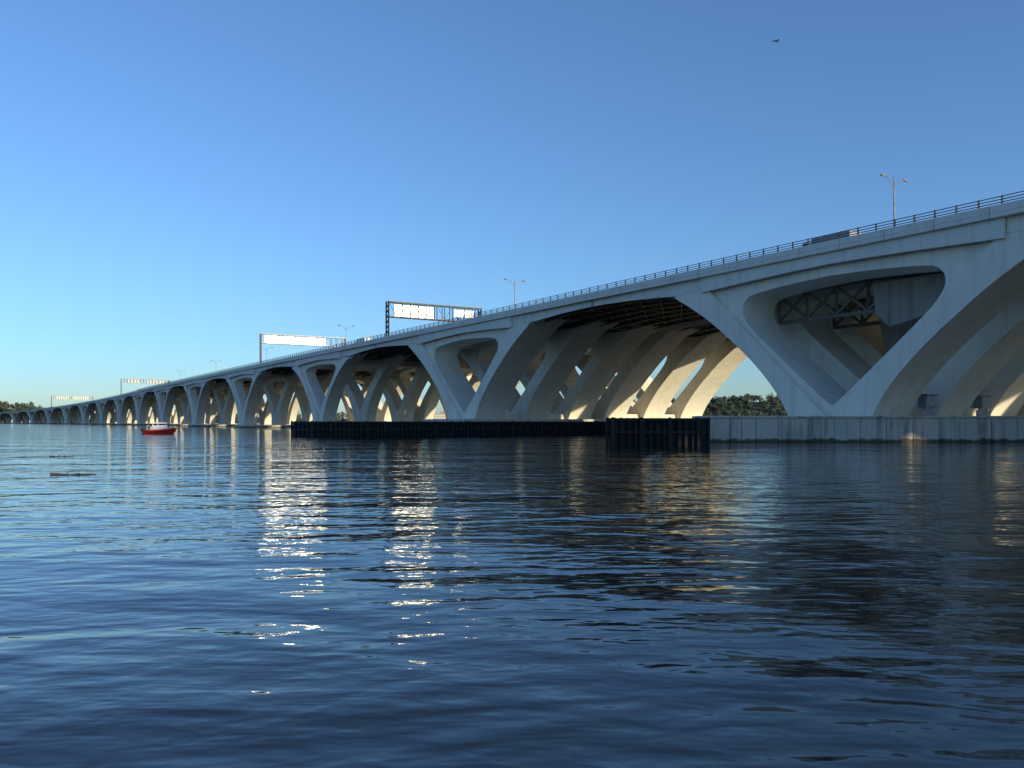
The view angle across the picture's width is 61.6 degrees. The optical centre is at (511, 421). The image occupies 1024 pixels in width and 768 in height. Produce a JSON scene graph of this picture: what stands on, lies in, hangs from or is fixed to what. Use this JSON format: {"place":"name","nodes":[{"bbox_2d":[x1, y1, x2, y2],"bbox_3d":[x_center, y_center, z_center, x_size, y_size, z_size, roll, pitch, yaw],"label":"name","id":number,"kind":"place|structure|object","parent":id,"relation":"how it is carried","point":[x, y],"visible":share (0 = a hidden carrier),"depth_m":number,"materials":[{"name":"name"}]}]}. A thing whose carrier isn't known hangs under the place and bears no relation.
{"place":"outdoors","nodes":[
{"label":"outdoors","id":0,"kind":"place"},
{"bbox_2d":[0,402,786,422],"bbox_3d":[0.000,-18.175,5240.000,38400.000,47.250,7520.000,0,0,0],"label":"hill","id":1,"kind":"structure","parent":0,"point":[756,406],"depth_m":1659.78,"materials":[{"name":"green plant"}]},
{"bbox_2d":[0,393,787,422],"bbox_3d":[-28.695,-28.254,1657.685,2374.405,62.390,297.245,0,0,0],"label":"distant trees","id":2,"kind":"object","parent":1,"relation":"on","point":[720,404],"visible":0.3,"depth_m":1664.62,"materials":[{"name":"green plant"}]},
{"bbox_2d":[433,413,445,418],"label":"walls","id":3,"kind":"structure","parent":1,"relation":"on","point":[439,417],"depth_m":1501.00,"materials":[{"name":"concrete"}]},
{"bbox_2d":[0,423,1023,767],"bbox_3d":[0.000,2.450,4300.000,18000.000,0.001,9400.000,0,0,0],"label":"water","id":4,"kind":"structure","parent":0,"point":[228,597],"depth_m":11.70,"materials":[{"name":"blue liquid"}]},
{"bbox_2d":[50,472,95,474],"bbox_3d":[-20.208,2.413,39.490,2.024,0.224,0.459,0,0,0],"label":"driftwood","id":5,"kind":"object","parent":4,"relation":"in","point":[70,474],"visible":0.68,"depth_m":39.45,"materials":[{"name":"brown wood"}]},
{"bbox_2d":[141,420,176,433],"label":"motorboat","id":6,"kind":"object","parent":4,"relation":"on","point":[160,428],"visible":0.94,"depth_m":171.18,"materials":[{"name":"red paint"}]},
{"bbox_2d":[291,421,605,436],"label":"sheet pile fender","id":7,"kind":"object","parent":4,"relation":"in","point":[360,428],"visible":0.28,"depth_m":151.98,"materials":[{"name":"metal"}]},
{"bbox_2d":[0,191,1023,427],"bbox_3d":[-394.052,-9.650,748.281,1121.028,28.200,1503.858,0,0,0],"label":"bridge","id":8,"kind":"structure","parent":4,"relation":"in","point":[922,318],"depth_m":137.35,"materials":[{"name":"concrete"}]},
{"bbox_2d":[51,396,92,406],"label":"sign gantry","id":9,"kind":"object","parent":8,"relation":"on","point":[67,397],"visible":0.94,"depth_m":1028.54,"materials":[{"name":"metal"}]},
{"bbox_2d":[121,379,169,394],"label":"sign gantry","id":10,"kind":"object","parent":8,"relation":"on","point":[153,381],"visible":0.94,"depth_m":706.54,"materials":[{"name":"metal"}]},
{"bbox_2d":[260,333,345,362],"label":"sign gantry","id":11,"kind":"object","parent":8,"relation":"on","point":[300,340],"visible":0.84,"depth_m":346.51,"materials":[{"name":"metal"}]},
{"bbox_2d":[385,301,481,335],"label":"sign gantry","id":12,"kind":"object","parent":8,"relation":"on","point":[426,310],"visible":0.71,"depth_m":236.45,"materials":[{"name":"metal"}]},
{"bbox_2d":[504,278,524,308],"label":"street lamp","id":13,"kind":"object","parent":8,"relation":"on","point":[514,288],"visible":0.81,"depth_m":207.10,"materials":[{"name":"metal"}]},
{"bbox_2d":[802,230,861,246],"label":"box truck","id":14,"kind":"object","parent":8,"relation":"on","point":[831,237],"visible":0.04,"depth_m":113.30,"materials":[{"name":"metal"}]},
{"bbox_2d":[880,173,907,226],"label":"street lamp","id":15,"kind":"object","parent":8,"relation":"on","point":[894,187],"visible":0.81,"depth_m":120.10,"materials":[{"name":"metal"}]},
{"bbox_2d":[606,417,709,443],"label":"sheet pile fender","id":16,"kind":"object","parent":4,"relation":"in","point":[668,430],"visible":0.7,"depth_m":94.34,"materials":[{"name":"metal"}]},
{"bbox_2d":[692,416,1023,441],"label":"concrete pier footing","id":17,"kind":"object","parent":4,"relation":"in","point":[866,428],"visible":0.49,"depth_m":101.57,"materials":[{"name":"grey concrete"}]},
{"bbox_2d":[0,0,1023,418],"label":"sky","id":18,"kind":"structure","parent":0,"point":[183,183],"materials":[{"name":"blue"}]}
]}

